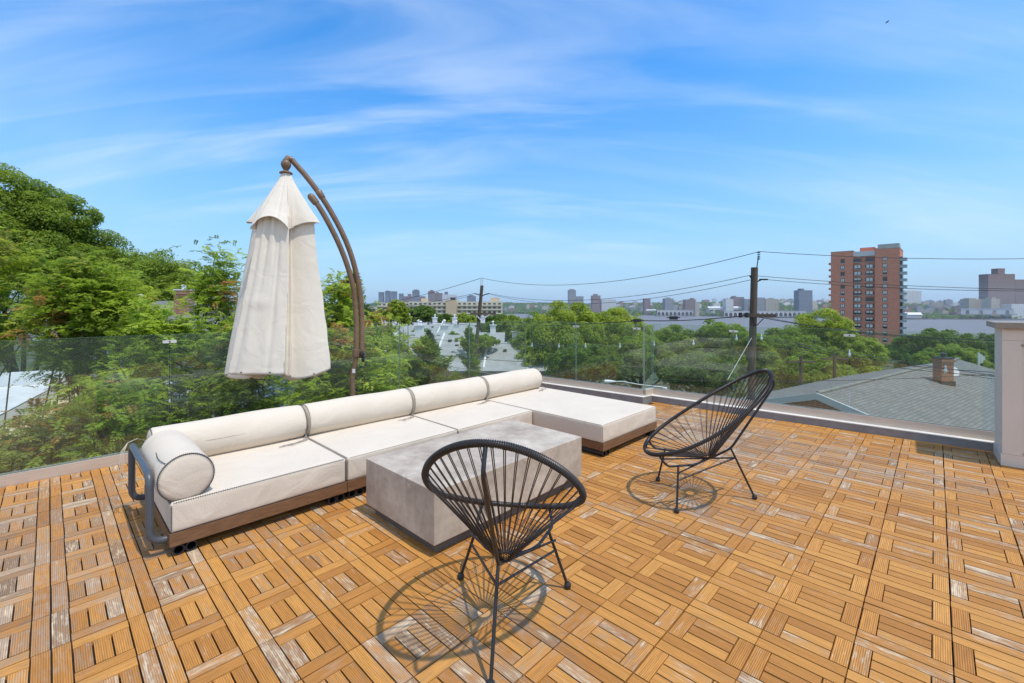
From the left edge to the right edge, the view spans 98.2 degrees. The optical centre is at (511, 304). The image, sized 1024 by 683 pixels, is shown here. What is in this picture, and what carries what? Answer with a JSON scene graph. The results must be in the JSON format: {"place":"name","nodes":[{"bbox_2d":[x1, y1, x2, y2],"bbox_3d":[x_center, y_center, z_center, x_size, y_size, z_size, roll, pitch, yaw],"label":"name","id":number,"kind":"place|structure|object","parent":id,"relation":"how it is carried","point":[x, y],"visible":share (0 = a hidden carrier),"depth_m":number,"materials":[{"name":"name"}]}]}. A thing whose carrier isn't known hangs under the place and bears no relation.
{"place":"outdoors","nodes":[
{"label":"outdoors","id":0,"kind":"place"},
{"bbox_2d":[92,284,330,450],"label":"blue house","id":1,"kind":"structure","parent":0,"point":[181,293],"depth_m":21.25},
{"bbox_2d":[0,302,1009,396],"bbox_3d":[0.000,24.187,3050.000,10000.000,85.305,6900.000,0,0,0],"label":"ground","id":2,"kind":"structure","parent":0,"point":[29,360],"depth_m":129.97,"materials":[{"name":"grey"}]},
{"bbox_2d":[0,226,63,439],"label":"locust tree","id":3,"kind":"object","parent":2,"relation":"on","point":[21,268],"visible":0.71,"depth_m":10.57,"materials":[{"name":"green plant"}]},
{"bbox_2d":[0,370,84,470],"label":"flat roofed house","id":4,"kind":"structure","parent":2,"relation":"on","point":[19,396],"depth_m":19.83,"materials":[{"name":"beige paint"}]},
{"bbox_2d":[0,161,104,371],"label":"maple tree","id":5,"kind":"object","parent":2,"relation":"on","point":[29,210],"visible":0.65,"depth_m":26.14,"materials":[{"name":"green plant"}]},
{"bbox_2d":[0,398,122,473],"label":"locust tree","id":6,"kind":"object","parent":2,"relation":"on","point":[21,454],"visible":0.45,"depth_m":6.83,"materials":[{"name":"green plant"}]},
{"bbox_2d":[0,217,137,385],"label":"maple tree","id":7,"kind":"object","parent":2,"relation":"on","point":[103,242],"visible":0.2,"depth_m":28.49,"materials":[{"name":"green plant"}]},
{"bbox_2d":[0,246,159,449],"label":"locust tree","id":8,"kind":"object","parent":2,"relation":"on","point":[94,294],"visible":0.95,"depth_m":9.75,"materials":[{"name":"green plant"}]},
{"bbox_2d":[21,268,174,453],"bbox_3d":[-10.344,5.955,11.603,3.176,14.049,2.951,0,0,-40],"label":"locust tree","id":9,"kind":"object","parent":2,"relation":"on","point":[73,392],"visible":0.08,"depth_m":10.92,"materials":[{"name":"green plant"}]},
{"bbox_2d":[21,355,188,469],"bbox_3d":[-6.835,6.867,7.622,2.126,12.060,2.272,0,0,-41],"label":"locust tree","id":10,"kind":"object","parent":2,"relation":"on","point":[110,414],"visible":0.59,"depth_m":7.34,"materials":[{"name":"green plant"}]},
{"bbox_2d":[22,243,219,313],"bbox_3d":[-26.334,4.653,30.797,11.431,17.490,10.719,0,0,0],"label":"maple tree","id":11,"kind":"object","parent":2,"relation":"on","point":[160,265],"visible":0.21,"depth_m":29.89,"materials":[{"name":"green plant"}]},
{"bbox_2d":[71,289,232,442],"bbox_3d":[-7.823,6.296,9.848,2.862,13.289,3.051,0,0,-23],"label":"locust tree","id":12,"kind":"object","parent":2,"relation":"on","point":[152,352],"visible":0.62,"depth_m":9.37,"materials":[{"name":"green plant"}]},
{"bbox_2d":[142,272,207,302],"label":"maple tree","id":13,"kind":"object","parent":2,"relation":"on","point":[167,295],"visible":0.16,"depth_m":28.95,"materials":[{"name":"green plant"}]},
{"bbox_2d":[165,235,246,418],"bbox_3d":[-8.384,5.521,12.481,2.677,14.950,2.302,0,0,-13],"label":"locust tree","id":14,"kind":"object","parent":2,"relation":"on","point":[224,282],"visible":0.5,"depth_m":12.23,"materials":[{"name":"green plant"}]},
{"bbox_2d":[166,308,306,421],"bbox_3d":[-6.052,6.390,10.163,2.856,13.114,3.398,0,0,0],"label":"locust tree","id":15,"kind":"object","parent":2,"relation":"on","point":[237,391],"visible":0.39,"depth_m":9.57,"materials":[{"name":"green plant"}]},
{"bbox_2d":[309,268,370,378],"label":"locust tree","id":16,"kind":"object","parent":2,"relation":"on","point":[339,306],"visible":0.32,"depth_m":13.80,"materials":[{"name":"green plant"}]},
{"bbox_2d":[271,308,417,406],"bbox_3d":[-3.385,6.503,9.606,3.250,12.870,2.913,0,0,-28],"label":"locust tree","id":17,"kind":"object","parent":2,"relation":"on","point":[334,383],"visible":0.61,"depth_m":9.35,"materials":[{"name":"green plant"}]},
{"bbox_2d":[331,273,374,330],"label":"conifer tree","id":18,"kind":"object","parent":2,"relation":"on","point":[367,308],"visible":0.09,"depth_m":33.80,"materials":[{"name":"green plant"}]},
{"bbox_2d":[345,301,427,391],"bbox_3d":[-3.888,6.440,12.914,2.726,13.127,2.502,0,0,0],"label":"locust tree","id":19,"kind":"object","parent":2,"relation":"on","point":[388,329],"visible":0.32,"depth_m":12.88,"materials":[{"name":"green plant"}]},
{"bbox_2d":[382,299,412,388],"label":"broadleaf tree","id":20,"kind":"object","parent":2,"relation":"on","point":[397,308],"visible":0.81,"depth_m":31.66,"materials":[{"name":"green plant"}]},
{"bbox_2d":[339,313,485,335],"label":"townhouse row","id":21,"kind":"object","parent":2,"relation":"on","point":[434,327],"visible":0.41,"depth_m":102.48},
{"bbox_2d":[369,319,462,385],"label":"townhouse row","id":22,"kind":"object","parent":2,"relation":"on","point":[448,348],"visible":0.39,"depth_m":60.27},
{"bbox_2d":[404,304,435,322],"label":"broadleaf tree","id":23,"kind":"object","parent":2,"relation":"on","point":[423,313],"visible":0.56,"depth_m":146.76,"materials":[{"name":"green plant"}]},
{"bbox_2d":[341,320,505,341],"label":"townhouse row","id":24,"kind":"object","parent":2,"relation":"on","point":[498,335],"visible":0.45,"depth_m":81.17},
{"bbox_2d":[393,333,460,388],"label":"conifer tree","id":25,"kind":"object","parent":2,"relation":"on","point":[429,365],"visible":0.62,"depth_m":16.61,"materials":[{"name":"green plant"}]},
{"bbox_2d":[366,297,501,322],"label":"apartment block","id":26,"kind":"structure","parent":2,"relation":"on","point":[457,307],"depth_m":300.00,"materials":[{"name":"beige concrete"}]},
{"bbox_2d":[431,313,453,322],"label":"broadleaf tree","id":27,"kind":"object","parent":2,"relation":"on","point":[442,317],"visible":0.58,"depth_m":137.60,"materials":[{"name":"green plant"}]},
{"bbox_2d":[447,312,476,322],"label":"broadleaf tree","id":28,"kind":"object","parent":2,"relation":"on","point":[463,317],"visible":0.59,"depth_m":127.52,"materials":[{"name":"green plant"}]},
{"bbox_2d":[450,325,481,380],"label":"conifer tree","id":29,"kind":"object","parent":2,"relation":"on","point":[469,345],"visible":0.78,"depth_m":29.76,"materials":[{"name":"green plant"}]},
{"bbox_2d":[454,333,500,356],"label":"broadleaf tree","id":30,"kind":"object","parent":2,"relation":"on","point":[490,342],"visible":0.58,"depth_m":55.03,"materials":[{"name":"green plant"}]},
{"bbox_2d":[470,278,495,356],"bbox_3d":[-2.480,5.560,32.875,2.565,15.088,0.552,0,0,0],"label":"utility pole","id":31,"kind":"object","parent":2,"relation":"on","point":[479,313],"visible":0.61,"depth_m":32.88,"materials":[{"name":"brown wood"}]},
{"bbox_2d":[438,326,550,381],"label":"townhouse row","id":32,"kind":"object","parent":2,"relation":"on","point":[507,352],"visible":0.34,"depth_m":53.26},
{"bbox_2d":[480,313,512,336],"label":"broadleaf tree","id":33,"kind":"object","parent":2,"relation":"on","point":[489,319],"visible":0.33,"depth_m":117.89,"materials":[{"name":"green plant"}]},
{"bbox_2d":[495,314,526,340],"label":"broadleaf tree","id":34,"kind":"object","parent":2,"relation":"on","point":[506,325],"visible":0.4,"depth_m":107.79,"materials":[{"name":"green plant"}]},
{"bbox_2d":[508,311,547,351],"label":"broadleaf tree","id":35,"kind":"object","parent":2,"relation":"on","point":[519,335],"visible":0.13,"depth_m":59.37,"materials":[{"name":"green plant"}]},
{"bbox_2d":[514,301,606,380],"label":"broadleaf tree","id":36,"kind":"object","parent":2,"relation":"on","point":[550,339],"visible":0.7,"depth_m":53.41,"materials":[{"name":"green plant"}]},
{"bbox_2d":[568,289,575,310],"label":"skyline tower","id":37,"kind":"structure","parent":2,"relation":"on","point":[571,294],"depth_m":2900.00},
{"bbox_2d":[543,342,631,383],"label":"broadleaf tree","id":38,"kind":"object","parent":2,"relation":"on","point":[592,366],"visible":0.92,"depth_m":43.51,"materials":[{"name":"green plant"}]},
{"bbox_2d":[591,294,599,311],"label":"skyline tower","id":39,"kind":"structure","parent":2,"relation":"on","point":[595,307],"depth_m":2800.00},
{"bbox_2d":[600,300,615,311],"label":"skyline tower","id":40,"kind":"structure","parent":2,"relation":"on","point":[605,305],"depth_m":2800.00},
{"bbox_2d":[562,307,657,384],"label":"broadleaf tree","id":41,"kind":"object","parent":2,"relation":"on","point":[616,331],"visible":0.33,"depth_m":57.55,"materials":[{"name":"green plant"}]},
{"bbox_2d":[608,335,677,388],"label":"broadleaf tree","id":42,"kind":"object","parent":2,"relation":"on","point":[633,356],"visible":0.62,"depth_m":46.17,"materials":[{"name":"green plant"}]},
{"bbox_2d":[663,298,672,309],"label":"skyline tower","id":43,"kind":"structure","parent":2,"relation":"on","point":[667,303],"depth_m":2500.00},
{"bbox_2d":[324,301,1021,318],"bbox_3d":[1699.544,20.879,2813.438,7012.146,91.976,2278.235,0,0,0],"label":"wood","id":44,"kind":"object","parent":2,"relation":"on","point":[520,308],"visible":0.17,"depth_m":2682.63,"materials":[{"name":"green plant"}]},
{"bbox_2d":[655,310,693,315],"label":"pier building","id":45,"kind":"structure","parent":2,"relation":"on","point":[674,312],"depth_m":2350.00,"materials":[{"name":"grey stone"}]},
{"bbox_2d":[654,324,703,388],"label":"broadleaf tree","id":46,"kind":"object","parent":2,"relation":"on","point":[665,334],"visible":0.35,"depth_m":64.28,"materials":[{"name":"green plant"}]},
{"bbox_2d":[683,298,694,310],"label":"skyline tower","id":47,"kind":"structure","parent":2,"relation":"on","point":[688,304],"depth_m":2500.00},
{"bbox_2d":[657,350,746,397],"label":"broadleaf tree","id":48,"kind":"object","parent":2,"relation":"on","point":[684,369],"visible":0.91,"depth_m":40.12,"materials":[{"name":"green plant"}]},
{"bbox_2d":[689,319,748,395],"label":"broadleaf tree","id":49,"kind":"object","parent":2,"relation":"on","point":[709,332],"visible":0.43,"depth_m":62.16,"materials":[{"name":"green plant"}]},
{"bbox_2d":[722,299,732,310],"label":"skyline tower","id":50,"kind":"structure","parent":2,"relation":"on","point":[727,304],"depth_m":2300.00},
{"bbox_2d":[730,296,743,310],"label":"skyline tower","id":51,"kind":"structure","parent":2,"relation":"on","point":[736,301],"depth_m":2350.00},
{"bbox_2d":[741,299,749,310],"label":"skyline tower","id":52,"kind":"structure","parent":2,"relation":"on","point":[745,304],"depth_m":2300.00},
{"bbox_2d":[717,331,782,386],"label":"broadleaf tree","id":53,"kind":"object","parent":2,"relation":"on","point":[767,355],"visible":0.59,"depth_m":54.56,"materials":[{"name":"green plant"}]},
{"bbox_2d":[738,252,776,399],"bbox_3d":[9.784,5.328,17.872,1.479,14.932,0.580,0,0,0],"label":"utility pole","id":54,"kind":"object","parent":2,"relation":"on","point":[753,315],"visible":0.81,"depth_m":17.89,"materials":[{"name":"brown wood"}]},
{"bbox_2d":[489,275,748,300],"bbox_3d":[3.975,-0.715,25.500,0.024,0.957,18.783,0,0,-37],"label":"utility wire","id":55,"kind":"object","parent":54,"relation":"attached to","point":[627,296],"visible":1,"depth_m":23.20,"materials":[{"name":"grey"}]},
{"bbox_2d":[483,251,758,284],"bbox_3d":[3.890,-1.664,25.500,0.026,1.011,19.416,0,0,-39],"label":"utility wire","id":56,"kind":"object","parent":54,"relation":"attached to","point":[641,277],"visible":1,"depth_m":21.80,"materials":[{"name":"grey"}]},
{"bbox_2d":[760,317,994,340],"bbox_3d":[12.217,0.757,15.251,0.032,0.620,7.290,0,0,-41],"label":"utility wire","id":57,"kind":"object","parent":54,"relation":"attached to","point":[883,334],"visible":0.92,"depth_m":14.82,"materials":[{"name":"grey"}]},
{"bbox_2d":[764,279,998,290],"bbox_3d":[14.520,-0.767,17.000,9.121,0.568,0.022,0,0,13],"label":"utility wire","id":58,"kind":"object","parent":54,"relation":"attached to","point":[889,287],"visible":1,"depth_m":17.01,"materials":[{"name":"grey"}]},
{"bbox_2d":[781,345,994,372],"bbox_3d":[12.151,1.739,14.500,0.020,0.400,6.249,0,0,-37],"label":"utility wire","id":59,"kind":"object","parent":54,"relation":"attached to","point":[885,362],"visible":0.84,"depth_m":14.51,"materials":[{"name":"grey"}]},
{"bbox_2d":[759,251,1023,258],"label":"utility wire","id":60,"kind":"object","parent":54,"relation":"attached to","point":[870,257],"visible":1,"depth_m":17.61,"materials":[{"name":"grey"}]},
{"bbox_2d":[762,276,1023,289],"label":"utility wire","id":61,"kind":"object","parent":54,"relation":"attached to","point":[887,284],"visible":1,"depth_m":17.00,"materials":[{"name":"grey"}]},
{"bbox_2d":[721,311,805,316],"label":"pier building","id":62,"kind":"structure","parent":2,"relation":"on","point":[778,313],"depth_m":2080.00,"materials":[{"name":"grey stone"}]},
{"bbox_2d":[765,298,777,310],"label":"skyline tower","id":63,"kind":"structure","parent":2,"relation":"on","point":[771,304],"depth_m":2250.00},
{"bbox_2d":[763,327,789,337],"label":"woodland tree","id":64,"kind":"object","parent":2,"relation":"on","point":[771,331],"visible":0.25,"depth_m":259.57,"materials":[{"name":"green plant"}]},
{"bbox_2d":[756,324,828,388],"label":"broadleaf tree","id":65,"kind":"object","parent":2,"relation":"on","point":[800,339],"visible":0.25,"depth_m":59.69,"materials":[{"name":"green plant"}]},
{"bbox_2d":[786,356,815,384],"bbox_3d":[22.168,8.544,34.000,2.200,9.133,0.330,0,0,0],"label":"utility pole","id":66,"kind":"object","parent":2,"relation":"on","point":[800,361],"visible":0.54,"depth_m":33.92,"materials":[{"name":"brown wood"}]},
{"bbox_2d":[794,289,811,313],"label":"skyline tower","id":67,"kind":"structure","parent":2,"relation":"on","point":[802,299],"depth_m":2150.00,"materials":[{"name":"stone"}]},
{"bbox_2d":[764,350,857,389],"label":"broadleaf tree","id":68,"kind":"object","parent":2,"relation":"on","point":[784,372],"visible":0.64,"depth_m":42.58,"materials":[{"name":"green plant"}]},
{"bbox_2d":[782,308,858,364],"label":"broadleaf tree","id":69,"kind":"object","parent":2,"relation":"on","point":[825,335],"visible":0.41,"depth_m":69.74,"materials":[{"name":"green plant"}]},
{"bbox_2d":[657,374,992,380],"bbox_3d":[9.785,2.254,14.000,10.424,0.544,0.018,0,0,11],"label":"utility wire","id":70,"kind":"object","parent":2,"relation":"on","point":[838,380],"visible":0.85,"depth_m":13.76,"materials":[{"name":"grey"}]},
{"bbox_2d":[821,354,848,377],"bbox_3d":[26.193,8.579,36.000,2.200,9.142,0.330,0,0,0],"label":"utility pole","id":71,"kind":"object","parent":2,"relation":"on","point":[834,367],"visible":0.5,"depth_m":35.95,"materials":[{"name":"brown wood"}]},
{"bbox_2d":[825,334,890,373],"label":"broadleaf tree","id":72,"kind":"object","parent":2,"relation":"on","point":[870,347],"visible":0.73,"depth_m":63.73,"materials":[{"name":"green plant"}]},
{"bbox_2d":[829,243,907,351],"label":"brick tower","id":73,"kind":"structure","parent":2,"relation":"on","point":[873,307],"depth_m":195.41,"materials":[{"name":"brick"}]},
{"bbox_2d":[781,347,994,376],"bbox_3d":[12.151,1.835,14.500,0.020,0.439,6.249,0,0,-37],"label":"utility wire","id":74,"kind":"object","parent":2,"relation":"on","point":[888,366],"visible":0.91,"depth_m":14.39,"materials":[{"name":"grey"}]},
{"bbox_2d":[884,333,918,359],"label":"broadleaf tree","id":75,"kind":"object","parent":2,"relation":"on","point":[896,348],"visible":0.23,"depth_m":159.01,"materials":[{"name":"green plant"}]},
{"bbox_2d":[904,290,920,304],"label":"skyline tower","id":76,"kind":"structure","parent":2,"relation":"on","point":[913,296],"depth_m":2600.00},
{"bbox_2d":[893,347,935,368],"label":"broadleaf tree","id":77,"kind":"object","parent":2,"relation":"on","point":[906,357],"visible":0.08,"depth_m":110.42,"materials":[{"name":"green plant"}]},
{"bbox_2d":[901,328,971,354],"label":"broadleaf tree","id":78,"kind":"object","parent":2,"relation":"on","point":[916,345],"visible":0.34,"depth_m":146.53,"materials":[{"name":"green plant"}]},
{"bbox_2d":[909,346,991,368],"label":"broadleaf tree","id":79,"kind":"object","parent":2,"relation":"on","point":[925,357],"visible":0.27,"depth_m":103.28,"materials":[{"name":"green plant"}]},
{"bbox_2d":[927,343,994,369],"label":"broadleaf tree","id":80,"kind":"object","parent":2,"relation":"on","point":[983,353],"visible":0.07,"depth_m":117.17,"materials":[{"name":"green plant"}]},
{"bbox_2d":[960,298,980,313],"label":"skyline tower","id":81,"kind":"structure","parent":2,"relation":"on","point":[970,303],"depth_m":1950.00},
{"bbox_2d":[958,332,994,349],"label":"broadleaf tree","id":82,"kind":"object","parent":2,"relation":"on","point":[983,344],"visible":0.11,"depth_m":148.32,"materials":[{"name":"green plant"}]},
{"bbox_2d":[954,308,1016,314],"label":"building","id":83,"kind":"structure","parent":2,"relation":"on","point":[986,311],"depth_m":1830.00,"materials":[{"name":"stone"}]},
{"bbox_2d":[980,341,994,364],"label":"broadleaf tree","id":84,"kind":"object","parent":2,"relation":"on","point":[990,351],"visible":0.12,"depth_m":120.60,"materials":[{"name":"green plant"}]},
{"bbox_2d":[981,298,999,316],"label":"skyline tower","id":85,"kind":"structure","parent":2,"relation":"on","point":[990,302],"depth_m":1881.96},
{"bbox_2d":[979,268,1014,315],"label":"skyline tower","id":86,"kind":"structure","parent":2,"relation":"on","point":[1001,280],"depth_m":1950.00,"materials":[{"name":"concrete"}]},
{"bbox_2d":[1001,304,1023,318],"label":"skyline tower","id":87,"kind":"structure","parent":2,"relation":"on","point":[1019,310],"depth_m":1850.00,"materials":[{"name":"concrete"}]},
{"bbox_2d":[1015,280,1023,303],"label":"skyline tower","id":88,"kind":"structure","parent":2,"relation":"on","point":[1019,293],"depth_m":2000.00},
{"bbox_2d":[0,0,1023,303],"label":"sky","id":89,"kind":"structure","parent":0,"point":[552,146],"materials":[{"name":"blue"}]},
{"bbox_2d":[1,313,1023,340],"bbox_3d":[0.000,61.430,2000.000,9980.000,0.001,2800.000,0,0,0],"label":"river","id":90,"kind":"structure","parent":0,"point":[917,326],"depth_m":1444.54,"materials":[{"name":"liquid"}]},
{"bbox_2d":[630,314,1023,319],"bbox_3d":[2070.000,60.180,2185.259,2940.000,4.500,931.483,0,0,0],"label":"embankment","id":91,"kind":"structure","parent":0,"point":[913,318],"depth_m":1829.22,"materials":[{"name":"stone"}]},
{"bbox_2d":[741,352,994,430],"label":"shingle house","id":92,"kind":"structure","parent":0,"point":[959,399],"depth_m":19.53,"materials":[{"name":"grey"}]},
{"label":"house under terrace","id":93,"kind":"structure","parent":0,"visible":0},
{"bbox_2d":[0,404,1023,682],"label":"terrace slab","id":94,"kind":"structure","parent":93,"relation":"on","point":[216,646],"depth_m":2.23,"materials":[{"name":"wood"}]},
{"bbox_2d":[0,321,503,488],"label":"glass railing","id":95,"kind":"object","parent":94,"relation":"on","point":[16,478],"visible":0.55,"depth_m":3.72,"materials":[{"name":"metal"}]},
{"bbox_2d":[0,402,1023,682],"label":"deck","id":96,"kind":"structure","parent":94,"relation":"on","point":[722,576],"depth_m":2.28,"materials":[{"name":"brown wood"}]},
{"bbox_2d":[118,405,346,554],"bbox_3d":[-1.977,1.141,3.156,1.000,0.575,1.194,0,0,44],"label":"sofa module","id":97,"kind":"object","parent":96,"relation":"on","point":[206,477],"visible":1,"depth_m":2.92,"materials":[{"name":"fabric"}]},
{"bbox_2d":[224,155,364,395],"bbox_3d":[-2.039,-0.030,4.620,1.658,2.939,0.939,0,0,-26],"label":"cantilever umbrella","id":98,"kind":"object","parent":96,"relation":"on","point":[279,326],"visible":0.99,"depth_m":4.34,"materials":[{"name":"fabric"}]},
{"bbox_2d":[301,388,456,497],"bbox_3d":[-1.201,1.143,3.959,1.000,0.571,1.040,0,0,44],"label":"sofa module","id":99,"kind":"object","parent":96,"relation":"on","point":[356,431],"visible":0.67,"depth_m":3.87,"materials":[{"name":"fabric"}]},
{"bbox_2d":[406,377,531,433],"bbox_3d":[-0.485,1.143,4.700,1.000,0.572,1.020,0,0,44],"label":"sofa module","id":100,"kind":"object","parent":96,"relation":"on","point":[461,406],"visible":0.69,"depth_m":4.65,"materials":[{"name":"white fabric"}]},
{"bbox_2d":[366,419,581,552],"bbox_3d":[-0.221,1.238,3.271,0.775,0.380,1.430,0,0,44],"label":"coffee table","id":101,"kind":"object","parent":96,"relation":"on","point":[401,496],"visible":0.81,"depth_m":2.92,"materials":[{"name":"concrete"}]},
{"bbox_2d":[421,439,586,682],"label":"string chair","id":102,"kind":"object","parent":96,"relation":"on","point":[489,544],"visible":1,"depth_m":1.80,"materials":[{"name":"grey plastic"}]},
{"bbox_2d":[480,368,656,456],"bbox_3d":[0.556,1.141,5.160,1.860,0.575,1.089,0,0,44],"label":"sofa module","id":103,"kind":"object","parent":96,"relation":"on","point":[601,426],"visible":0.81,"depth_m":4.76,"materials":[{"name":"fabric"}]},
{"bbox_2d":[643,369,774,513],"bbox_3d":[1.458,0.951,3.290,0.940,0.959,0.728,0,0,5],"label":"string chair","id":104,"kind":"object","parent":96,"relation":"on","point":[729,429],"visible":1,"depth_m":3.27,"materials":[{"name":"black"}]},
{"bbox_2d":[986,321,1023,468],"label":"pier","id":105,"kind":"structure","parent":96,"relation":"on","point":[1008,446],"depth_m":3.92,"materials":[{"name":"paint"}]},
{"bbox_2d":[540,382,994,451],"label":"kerb","id":106,"kind":"structure","parent":94,"relation":"on","point":[958,441],"depth_m":5.26,"materials":[{"name":"concrete"}]},
{"bbox_2d":[542,321,643,395],"bbox_3d":[1.124,0.807,7.179,2.111,1.045,0.078,0,0,40],"label":"glass railing","id":107,"kind":"object","parent":106,"relation":"on","point":[607,387],"visible":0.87,"depth_m":7.03,"materials":[{"name":"metal"}]},
{"bbox_2d":[642,325,654,395],"bbox_3d":[2.022,0.814,6.572,0.228,1.029,0.070,0,0,-41],"label":"glass railing","id":108,"kind":"object","parent":106,"relation":"on","point":[648,391],"visible":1,"depth_m":6.51,"materials":[{"name":"metal"}]},
{"bbox_2d":[653,324,994,440],"bbox_3d":[5.367,0.811,3.856,8.563,1.053,0.078,0,0,41],"label":"glass railing","id":109,"kind":"object","parent":106,"relation":"on","point":[969,432],"visible":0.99,"depth_m":5.09,"materials":[{"name":"metal"}]},
{"bbox_2d":[515,334,994,378],"bbox_3d":[2.480,0.573,6.352,6.092,0.385,0.237,0,0,37],"label":"string light","id":110,"kind":"object","parent":109,"relation":"hanging from","point":[849,354],"visible":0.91,"depth_m":5.52,"materials":[{"name":"grey"}]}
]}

